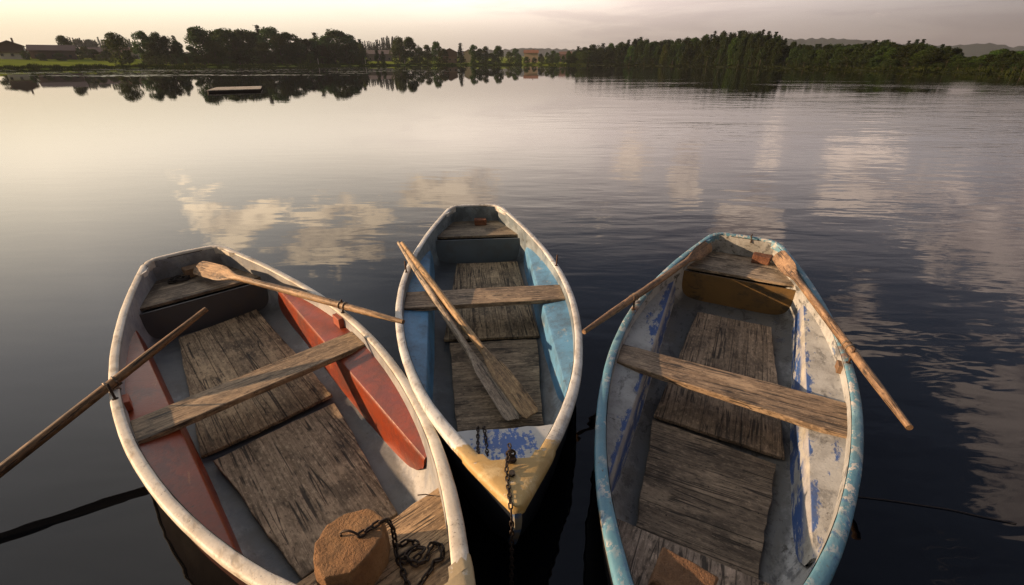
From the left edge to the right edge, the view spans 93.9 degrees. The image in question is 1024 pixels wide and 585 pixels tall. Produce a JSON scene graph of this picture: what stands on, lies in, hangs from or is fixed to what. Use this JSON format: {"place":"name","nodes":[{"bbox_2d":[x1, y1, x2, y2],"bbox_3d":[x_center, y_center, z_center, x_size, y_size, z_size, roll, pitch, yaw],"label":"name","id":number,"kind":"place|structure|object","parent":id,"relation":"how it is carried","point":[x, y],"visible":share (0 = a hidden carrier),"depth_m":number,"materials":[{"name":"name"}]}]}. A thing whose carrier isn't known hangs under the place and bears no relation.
{"place":"outdoors","nodes":[
{"label":"outdoors","id":0,"kind":"place"},
{"bbox_2d":[167,275,189,283],"bbox_3d":[-2.787,-0.116,4.003,0.163,0.045,0.108,-11,28,-22],"label":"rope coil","id":1,"kind":"object","parent":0,"point":[175,279],"visible":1,"depth_m":3.99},
{"bbox_2d":[0,53,720,69],"bbox_3d":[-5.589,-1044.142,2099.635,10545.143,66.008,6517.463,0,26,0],"label":"meadow ground","id":2,"kind":"structure","parent":0,"point":[22,62],"depth_m":216.23,"materials":[{"name":"plant"}]},
{"bbox_2d":[0,38,26,58],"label":"house","id":3,"kind":"structure","parent":2,"relation":"on","point":[11,49],"depth_m":217.35,"materials":[{"name":"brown wood"}]},
{"bbox_2d":[26,45,76,59],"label":"barn","id":4,"kind":"structure","parent":2,"relation":"on","point":[50,51],"depth_m":234.63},
{"bbox_2d":[54,35,77,53],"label":"broadleaf tree","id":5,"kind":"object","parent":2,"relation":"on","point":[61,40],"visible":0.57,"depth_m":243.39,"materials":[{"name":"green plant"}]},
{"bbox_2d":[101,32,135,64],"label":"broadleaf tree","id":6,"kind":"object","parent":2,"relation":"on","point":[113,43],"visible":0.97,"depth_m":175.74,"materials":[{"name":"green plant"}]},
{"bbox_2d":[130,31,153,64],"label":"broadleaf tree","id":7,"kind":"object","parent":2,"relation":"on","point":[136,48],"visible":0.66,"depth_m":208.44,"materials":[{"name":"green plant"}]},
{"bbox_2d":[142,42,163,64],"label":"broadleaf tree","id":8,"kind":"object","parent":2,"relation":"on","point":[151,47],"visible":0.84,"depth_m":207.32,"materials":[{"name":"green plant"}]},
{"bbox_2d":[149,31,170,63],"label":"broadleaf tree","id":9,"kind":"object","parent":2,"relation":"on","point":[155,35],"visible":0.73,"depth_m":216.61,"materials":[{"name":"green plant"}]},
{"bbox_2d":[158,36,178,64],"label":"broadleaf tree","id":10,"kind":"object","parent":2,"relation":"on","point":[166,42],"visible":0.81,"depth_m":219.52,"materials":[{"name":"green plant"}]},
{"bbox_2d":[171,40,189,63],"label":"broadleaf tree","id":11,"kind":"object","parent":2,"relation":"on","point":[177,45],"visible":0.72,"depth_m":222.34,"materials":[{"name":"green plant"}]},
{"bbox_2d":[184,26,220,64],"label":"broadleaf tree","id":12,"kind":"object","parent":2,"relation":"on","point":[196,36],"visible":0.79,"depth_m":225.03,"materials":[{"name":"green plant"}]},
{"bbox_2d":[202,40,227,64],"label":"broadleaf tree","id":13,"kind":"object","parent":2,"relation":"on","point":[212,45],"visible":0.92,"depth_m":227.06,"materials":[{"name":"green plant"}]},
{"bbox_2d":[208,28,250,63],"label":"broadleaf tree","id":14,"kind":"object","parent":2,"relation":"on","point":[226,34],"visible":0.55,"depth_m":234.59,"materials":[{"name":"green plant"}]},
{"bbox_2d":[226,39,255,64],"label":"broadleaf tree","id":15,"kind":"object","parent":2,"relation":"on","point":[239,45],"visible":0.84,"depth_m":238.98,"materials":[{"name":"green plant"}]},
{"bbox_2d":[228,28,258,63],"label":"broadleaf tree","id":16,"kind":"object","parent":2,"relation":"on","point":[245,34],"visible":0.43,"depth_m":252.46,"materials":[{"name":"green plant"}]},
{"bbox_2d":[251,41,275,63],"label":"broadleaf tree","id":17,"kind":"object","parent":2,"relation":"on","point":[261,50],"visible":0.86,"depth_m":251.66,"materials":[{"name":"green plant"}]},
{"bbox_2d":[255,26,288,63],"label":"broadleaf tree","id":18,"kind":"object","parent":2,"relation":"on","point":[267,33],"visible":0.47,"depth_m":263.23,"materials":[{"name":"green plant"}]},
{"bbox_2d":[270,33,294,63],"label":"broadleaf tree","id":19,"kind":"object","parent":2,"relation":"on","point":[281,42],"visible":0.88,"depth_m":263.05,"materials":[{"name":"green plant"}]},
{"bbox_2d":[279,32,306,61],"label":"broadleaf tree","id":20,"kind":"object","parent":2,"relation":"on","point":[288,37],"visible":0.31,"depth_m":271.21,"materials":[{"name":"green plant"}]},
{"bbox_2d":[0,62,586,69],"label":"reeds","id":21,"kind":"object","parent":2,"relation":"on","point":[77,66],"visible":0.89,"depth_m":212.51,"materials":[{"name":"plant"}]},
{"bbox_2d":[286,42,306,63],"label":"broadleaf tree","id":22,"kind":"object","parent":2,"relation":"on","point":[295,46],"visible":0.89,"depth_m":266.06,"materials":[{"name":"green plant"}]},
{"bbox_2d":[303,38,317,62],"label":"broadleaf tree","id":23,"kind":"object","parent":2,"relation":"on","point":[307,42],"visible":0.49,"depth_m":282.58,"materials":[{"name":"green plant"}]},
{"bbox_2d":[308,38,320,63],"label":"broadleaf tree","id":24,"kind":"object","parent":2,"relation":"on","point":[314,43],"visible":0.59,"depth_m":284.12,"materials":[{"name":"green plant"}]},
{"bbox_2d":[316,35,335,63],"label":"broadleaf tree","id":25,"kind":"object","parent":2,"relation":"on","point":[325,40],"visible":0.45,"depth_m":292.63,"materials":[{"name":"green plant"}]},
{"bbox_2d":[324,28,351,63],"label":"broadleaf tree","id":26,"kind":"object","parent":2,"relation":"on","point":[336,35],"visible":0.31,"depth_m":300.81,"materials":[{"name":"green plant"}]},
{"bbox_2d":[340,34,365,63],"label":"broadleaf tree","id":27,"kind":"object","parent":2,"relation":"on","point":[349,40],"visible":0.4,"depth_m":302.20,"materials":[{"name":"green plant"}]},
{"bbox_2d":[349,42,366,63],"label":"broadleaf tree","id":28,"kind":"object","parent":2,"relation":"on","point":[357,51],"visible":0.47,"depth_m":304.47,"materials":[{"name":"green plant"}]},
{"bbox_2d":[357,44,367,63],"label":"broadleaf tree","id":29,"kind":"object","parent":2,"relation":"on","point":[361,54],"visible":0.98,"depth_m":290.49,"materials":[{"name":"green plant"}]},
{"bbox_2d":[366,50,392,60],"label":"farmhouse","id":30,"kind":"object","parent":2,"relation":"on","point":[370,54],"visible":0.66,"depth_m":384.28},
{"bbox_2d":[389,35,405,63],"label":"broadleaf tree","id":31,"kind":"object","parent":2,"relation":"on","point":[397,47],"visible":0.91,"depth_m":318.14,"materials":[{"name":"green plant"}]},
{"bbox_2d":[402,36,420,63],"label":"broadleaf tree","id":32,"kind":"object","parent":2,"relation":"on","point":[408,43],"visible":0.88,"depth_m":322.50,"materials":[{"name":"green plant"}]},
{"bbox_2d":[413,47,425,63],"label":"broadleaf tree","id":33,"kind":"object","parent":2,"relation":"on","point":[419,51],"visible":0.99,"depth_m":318.60,"materials":[{"name":"green plant"}]},
{"bbox_2d":[422,44,432,63],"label":"broadleaf tree","id":34,"kind":"object","parent":2,"relation":"on","point":[427,52],"visible":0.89,"depth_m":331.96,"materials":[{"name":"green plant"}]},
{"bbox_2d":[430,41,441,63],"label":"broadleaf tree","id":35,"kind":"object","parent":2,"relation":"on","point":[435,48],"visible":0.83,"depth_m":343.19,"materials":[{"name":"green plant"}]},
{"bbox_2d":[438,48,448,63],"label":"broadleaf tree","id":36,"kind":"object","parent":2,"relation":"on","point":[443,52],"visible":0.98,"depth_m":340.45,"materials":[{"name":"green plant"}]},
{"bbox_2d":[454,43,466,63],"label":"conifer tree","id":37,"kind":"object","parent":2,"relation":"on","point":[460,54],"visible":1,"depth_m":351.24,"materials":[{"name":"green plant"}]},
{"bbox_2d":[468,44,478,63],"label":"broadleaf tree","id":38,"kind":"object","parent":2,"relation":"on","point":[472,52],"visible":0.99,"depth_m":356.89,"materials":[{"name":"green plant"}]},
{"bbox_2d":[492,45,503,63],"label":"broadleaf tree","id":39,"kind":"object","parent":2,"relation":"on","point":[498,51],"visible":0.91,"depth_m":368.39,"materials":[{"name":"green plant"}]},
{"bbox_2d":[524,48,538,61],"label":"house","id":40,"kind":"structure","parent":2,"relation":"on","point":[530,54],"depth_m":439.10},
{"bbox_2d":[443,48,457,62],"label":"house","id":41,"kind":"structure","parent":0,"point":[452,56],"depth_m":387.53,"materials":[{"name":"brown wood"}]},
{"bbox_2d":[0,65,1023,584],"bbox_3d":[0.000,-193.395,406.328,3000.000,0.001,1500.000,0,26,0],"label":"lake water","id":42,"kind":"structure","parent":0,"point":[884,209],"depth_m":6.46,"materials":[{"name":"black liquid"}]},
{"bbox_2d":[27,68,423,76],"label":"lily pads","id":43,"kind":"object","parent":42,"relation":"on","point":[186,75],"visible":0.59,"depth_m":83.16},
{"bbox_2d":[206,86,261,92],"bbox_3d":[-21.057,-15.552,36.615,3.409,0.170,5.970,-11,28,-22],"label":"swimming raft","id":44,"kind":"object","parent":42,"relation":"on","point":[236,89],"visible":1,"depth_m":35.05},
{"bbox_2d":[106,245,475,584],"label":"rowing boat","id":45,"kind":"object","parent":42,"relation":"on","point":[266,436],"visible":0.95,"depth_m":2.61,"materials":[{"name":"grey paint"}]},
{"bbox_2d":[0,307,207,477],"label":"oar","id":46,"kind":"object","parent":45,"relation":"on","point":[26,450],"visible":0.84,"depth_m":2.51,"materials":[{"name":"brown wood"}]},
{"bbox_2d":[181,263,197,277],"bbox_3d":[-2.720,-0.191,4.104,0.108,0.083,0.165,22,34,38],"label":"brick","id":47,"kind":"object","parent":45,"relation":"on","point":[187,270],"visible":0.51,"depth_m":4.05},
{"bbox_2d":[193,261,404,323],"bbox_3d":[-1.681,-0.006,3.585,2.210,0.088,0.140,12,65,25],"label":"oar","id":48,"kind":"object","parent":45,"relation":"on","point":[210,270],"visible":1,"depth_m":3.58,"materials":[{"name":"brown wood"}]},
{"bbox_2d":[313,509,389,584],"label":"mooring stone","id":49,"kind":"object","parent":45,"relation":"on","point":[347,558],"visible":0.98,"depth_m":1.62,"materials":[{"name":"orange stone"}]},
{"bbox_2d":[357,517,444,584],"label":"chain","id":50,"kind":"object","parent":45,"relation":"on","point":[409,551],"visible":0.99,"depth_m":1.70,"materials":[{"name":"metal"}]},
{"bbox_2d":[393,542,410,584],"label":"chain","id":51,"kind":"object","parent":45,"relation":"on","point":[402,569],"visible":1,"depth_m":1.68,"materials":[{"name":"metal"}]},
{"bbox_2d":[395,204,582,544],"bbox_3d":[-0.203,0.148,3.747,1.356,0.644,4.232,-3,26,-6],"label":"rowing boat","id":52,"kind":"object","parent":42,"relation":"on","point":[500,280],"visible":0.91,"depth_m":3.34,"materials":[{"name":"paint"}]},
{"bbox_2d":[397,241,518,420],"bbox_3d":[-0.525,0.129,3.590,0.115,0.057,2.360,0,30,-32],"label":"oar","id":53,"kind":"object","parent":52,"relation":"in","point":[506,408],"visible":0.97,"depth_m":3.09,"materials":[{"name":"brown wood"}]},
{"bbox_2d":[400,242,537,418],"bbox_3d":[-0.446,0.125,3.560,0.114,0.055,2.290,-28,42,-16],"label":"oar","id":54,"kind":"object","parent":52,"relation":"in","point":[516,393],"visible":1,"depth_m":3.05,"materials":[{"name":"brown wood"}]},
{"bbox_2d":[474,218,486,225],"bbox_3d":[-0.356,-0.796,5.378,0.136,0.069,0.089,-4,26,-8],"label":"brick","id":55,"kind":"object","parent":52,"relation":"on","point":[479,221],"visible":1,"depth_m":5.34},
{"bbox_2d":[476,425,488,455],"bbox_3d":[-0.139,0.745,2.257,0.060,0.268,0.318,-2,26,-3],"label":"chain","id":56,"kind":"object","parent":52,"relation":"hanging from","point":[478,437],"visible":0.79,"depth_m":2.27,"materials":[{"name":"metal"}]},
{"bbox_2d":[505,449,516,476],"bbox_3d":[-0.005,0.674,1.907,0.048,0.052,0.124,0,26,0],"label":"eye bolt","id":57,"kind":"object","parent":52,"relation":"attached to","point":[513,459],"visible":0.94,"depth_m":1.93,"materials":[{"name":"metal"}]},
{"bbox_2d":[504,443,513,584],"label":"chain","id":58,"kind":"object","parent":57,"relation":"hanging from","point":[511,581],"visible":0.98,"depth_m":1.79,"materials":[{"name":"metal"}]},
{"bbox_2d":[594,232,863,584],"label":"rowing boat","id":59,"kind":"object","parent":42,"relation":"on","point":[729,440],"visible":0.92,"depth_m":2.59,"materials":[{"name":"paint"}]},
{"bbox_2d":[582,240,711,333],"bbox_3d":[1.150,-0.100,3.749,0.084,0.109,2.170,21,33,36],"label":"oar","id":60,"kind":"object","parent":59,"relation":"on","point":[703,249],"visible":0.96,"depth_m":3.63,"materials":[{"name":"brown wood"}]},
{"bbox_2d":[648,547,718,584],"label":"mooring stone","id":61,"kind":"object","parent":59,"relation":"on","point":[671,568],"visible":1,"depth_m":1.62,"materials":[{"name":"stone"}]},
{"bbox_2d":[751,252,772,265],"bbox_3d":[2.274,-0.308,4.359,0.161,0.079,0.109,16,30,28],"label":"brick","id":62,"kind":"object","parent":59,"relation":"on","point":[761,258],"visible":1,"depth_m":4.33,"materials":[{"name":"brick"}]},
{"bbox_2d":[772,250,913,429],"bbox_3d":[2.123,0.159,3.245,0.088,0.124,2.220,41,28,-9],"label":"oar","id":63,"kind":"object","parent":59,"relation":"on","point":[783,261],"visible":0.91,"depth_m":2.97,"materials":[{"name":"orange wood"}]},
{"bbox_2d":[858,496,1016,523],"bbox_3d":[2.041,1.044,2.318,0.664,0.004,0.023,6,26,12],"label":"mooring line","id":64,"kind":"object","parent":42,"relation":"on","point":[937,507],"visible":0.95,"depth_m":2.32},
{"bbox_2d":[0,0,1023,51],"label":"sky","id":65,"kind":"structure","parent":0,"point":[509,24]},
{"bbox_2d":[186,37,1023,56],"bbox_3d":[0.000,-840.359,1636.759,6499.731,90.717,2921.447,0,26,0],"label":"hills","id":66,"kind":"structure","parent":0,"point":[976,49],"depth_m":1863.77,"materials":[{"name":"plant"}]},
{"bbox_2d":[589,63,1022,74],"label":"forest floor","id":67,"kind":"structure","parent":0,"point":[959,71],"depth_m":122.69,"materials":[{"name":"plant"}]},
{"bbox_2d":[580,50,595,63],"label":"broadleaf tree","id":68,"kind":"object","parent":67,"relation":"on","point":[584,58],"visible":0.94,"depth_m":326.23,"materials":[{"name":"green plant"}]},
{"bbox_2d":[591,50,601,63],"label":"broadleaf tree","id":69,"kind":"object","parent":67,"relation":"on","point":[595,59],"visible":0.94,"depth_m":322.44,"materials":[{"name":"green plant"}]},
{"bbox_2d":[603,48,617,64],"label":"broadleaf tree","id":70,"kind":"object","parent":67,"relation":"on","point":[609,53],"visible":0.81,"depth_m":311.14,"materials":[{"name":"green plant"}]},
{"bbox_2d":[614,45,627,63],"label":"broadleaf tree","id":71,"kind":"object","parent":67,"relation":"on","point":[622,49],"visible":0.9,"depth_m":299.17,"materials":[{"name":"green plant"}]},
{"bbox_2d":[624,46,635,64],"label":"broadleaf tree","id":72,"kind":"object","parent":67,"relation":"on","point":[630,51],"visible":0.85,"depth_m":294.22,"materials":[{"name":"green plant"}]},
{"bbox_2d":[635,39,648,63],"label":"broadleaf tree","id":73,"kind":"object","parent":67,"relation":"on","point":[642,52],"visible":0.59,"depth_m":285.73,"materials":[{"name":"green plant"}]},
{"bbox_2d":[642,44,653,63],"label":"broadleaf tree","id":74,"kind":"object","parent":67,"relation":"on","point":[648,50],"visible":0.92,"depth_m":275.64,"materials":[{"name":"green plant"}]},
{"bbox_2d":[651,46,661,64],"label":"broadleaf tree","id":75,"kind":"object","parent":67,"relation":"on","point":[658,49],"visible":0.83,"depth_m":269.87,"materials":[{"name":"green plant"}]},
{"bbox_2d":[659,43,669,64],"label":"broadleaf tree","id":76,"kind":"object","parent":67,"relation":"on","point":[665,49],"visible":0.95,"depth_m":259.84,"materials":[{"name":"green plant"}]},
{"bbox_2d":[673,42,686,64],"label":"broadleaf tree","id":77,"kind":"object","parent":67,"relation":"on","point":[680,47],"visible":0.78,"depth_m":243.68,"materials":[{"name":"green plant"}]},
{"bbox_2d":[680,41,694,64],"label":"broadleaf tree","id":78,"kind":"object","parent":67,"relation":"on","point":[688,49],"visible":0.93,"depth_m":238.77,"materials":[{"name":"green plant"}]},
{"bbox_2d":[690,41,702,64],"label":"broadleaf tree","id":79,"kind":"object","parent":67,"relation":"on","point":[697,48],"visible":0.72,"depth_m":236.01,"materials":[{"name":"green plant"}]},
{"bbox_2d":[695,38,713,65],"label":"broadleaf tree","id":80,"kind":"object","parent":67,"relation":"on","point":[705,43],"visible":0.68,"depth_m":222.39,"materials":[{"name":"green plant"}]},
{"bbox_2d":[704,35,722,64],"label":"broadleaf tree","id":81,"kind":"object","parent":67,"relation":"on","point":[716,39],"visible":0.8,"depth_m":218.28,"materials":[{"name":"green plant"}]},
{"bbox_2d":[718,35,730,64],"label":"broadleaf tree","id":82,"kind":"object","parent":67,"relation":"on","point":[725,41],"visible":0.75,"depth_m":212.33,"materials":[{"name":"green plant"}]},
{"bbox_2d":[726,37,738,65],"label":"broadleaf tree","id":83,"kind":"object","parent":67,"relation":"on","point":[732,46],"visible":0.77,"depth_m":201.44,"materials":[{"name":"green plant"}]},
{"bbox_2d":[733,35,748,65],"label":"broadleaf tree","id":84,"kind":"object","parent":67,"relation":"on","point":[742,43],"visible":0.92,"depth_m":194.13,"materials":[{"name":"green plant"}]},
{"bbox_2d":[743,35,755,64],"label":"broadleaf tree","id":85,"kind":"object","parent":67,"relation":"on","point":[752,39],"visible":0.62,"depth_m":188.28,"materials":[{"name":"green plant"}]},
{"bbox_2d":[750,35,766,65],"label":"broadleaf tree","id":86,"kind":"object","parent":67,"relation":"on","point":[758,44],"visible":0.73,"depth_m":183.31,"materials":[{"name":"green plant"}]},
{"bbox_2d":[757,38,776,65],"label":"broadleaf tree","id":87,"kind":"object","parent":67,"relation":"on","point":[770,44],"visible":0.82,"depth_m":178.41,"materials":[{"name":"green plant"}]},
{"bbox_2d":[771,40,782,65],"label":"broadleaf tree","id":88,"kind":"object","parent":67,"relation":"on","point":[777,47],"visible":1,"depth_m":169.51,"materials":[{"name":"green plant"}]},
{"bbox_2d":[780,47,790,65],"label":"broadleaf tree","id":89,"kind":"object","parent":67,"relation":"on","point":[785,51],"visible":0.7,"depth_m":170.18,"materials":[{"name":"green plant"}]},
{"bbox_2d":[785,46,799,66],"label":"broadleaf tree","id":90,"kind":"object","parent":67,"relation":"on","point":[794,53],"visible":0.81,"depth_m":164.93,"materials":[{"name":"green plant"}]},
{"bbox_2d":[793,48,807,65],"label":"broadleaf tree","id":91,"kind":"object","parent":67,"relation":"on","point":[804,51],"visible":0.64,"depth_m":158.22,"materials":[{"name":"green plant"}]},
{"bbox_2d":[587,63,1023,74],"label":"reeds","id":92,"kind":"object","parent":67,"relation":"on","point":[968,69],"visible":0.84,"depth_m":119.40,"materials":[{"name":"plant"}]},
{"bbox_2d":[803,50,816,66],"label":"broadleaf tree","id":93,"kind":"object","parent":67,"relation":"on","point":[809,54],"visible":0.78,"depth_m":153.91,"materials":[{"name":"green plant"}]},
{"bbox_2d":[811,49,824,66],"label":"broadleaf tree","id":94,"kind":"object","parent":67,"relation":"on","point":[819,52],"visible":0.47,"depth_m":152.61,"materials":[{"name":"green plant"}]},
{"bbox_2d":[815,48,836,66],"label":"broadleaf tree","id":95,"kind":"object","parent":67,"relation":"on","point":[827,54],"visible":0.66,"depth_m":147.44,"materials":[{"name":"green plant"}]},
{"bbox_2d":[834,47,857,67],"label":"broadleaf tree","id":96,"kind":"object","parent":67,"relation":"on","point":[848,51],"visible":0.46,"depth_m":136.24,"materials":[{"name":"green plant"}]},
{"bbox_2d":[857,45,883,67],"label":"broadleaf tree","id":97,"kind":"object","parent":67,"relation":"on","point":[872,50],"visible":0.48,"depth_m":127.48,"materials":[{"name":"green plant"}]},
{"bbox_2d":[869,45,891,67],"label":"broadleaf tree","id":98,"kind":"object","parent":67,"relation":"on","point":[878,58],"visible":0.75,"depth_m":122.48,"materials":[{"name":"green plant"}]},
{"bbox_2d":[880,47,896,66],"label":"broadleaf tree","id":99,"kind":"object","parent":67,"relation":"on","point":[890,51],"visible":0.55,"depth_m":119.86,"materials":[{"name":"green plant"}]},
{"bbox_2d":[891,45,911,67],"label":"broadleaf tree","id":100,"kind":"object","parent":67,"relation":"on","point":[903,51],"visible":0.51,"depth_m":116.34,"materials":[{"name":"green plant"}]},
{"bbox_2d":[905,44,926,67],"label":"broadleaf tree","id":101,"kind":"object","parent":67,"relation":"on","point":[916,49],"visible":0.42,"depth_m":113.08,"materials":[{"name":"green plant"}]},
{"bbox_2d":[909,49,932,67],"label":"broadleaf tree","id":102,"kind":"object","parent":67,"relation":"on","point":[919,54],"visible":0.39,"depth_m":111.03,"materials":[{"name":"green plant"}]},
{"bbox_2d":[920,48,943,68],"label":"broadleaf tree","id":103,"kind":"object","parent":67,"relation":"on","point":[929,59],"visible":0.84,"depth_m":106.84,"materials":[{"name":"green plant"}]},
{"bbox_2d":[933,53,956,67],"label":"broadleaf tree","id":104,"kind":"object","parent":67,"relation":"on","point":[948,56],"visible":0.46,"depth_m":105.26,"materials":[{"name":"green plant"}]},
{"bbox_2d":[961,58,986,68],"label":"broadleaf tree","id":105,"kind":"object","parent":67,"relation":"on","point":[974,61],"visible":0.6,"depth_m":96.09,"materials":[{"name":"green plant"}]},
{"bbox_2d":[983,54,998,69],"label":"broadleaf tree","id":106,"kind":"object","parent":67,"relation":"on","point":[989,58],"visible":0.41,"depth_m":95.50,"materials":[{"name":"green plant"}]},
{"bbox_2d":[991,52,1011,68],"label":"broadleaf tree","id":107,"kind":"object","parent":67,"relation":"on","point":[1002,56],"visible":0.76,"depth_m":93.14,"materials":[{"name":"green plant"}]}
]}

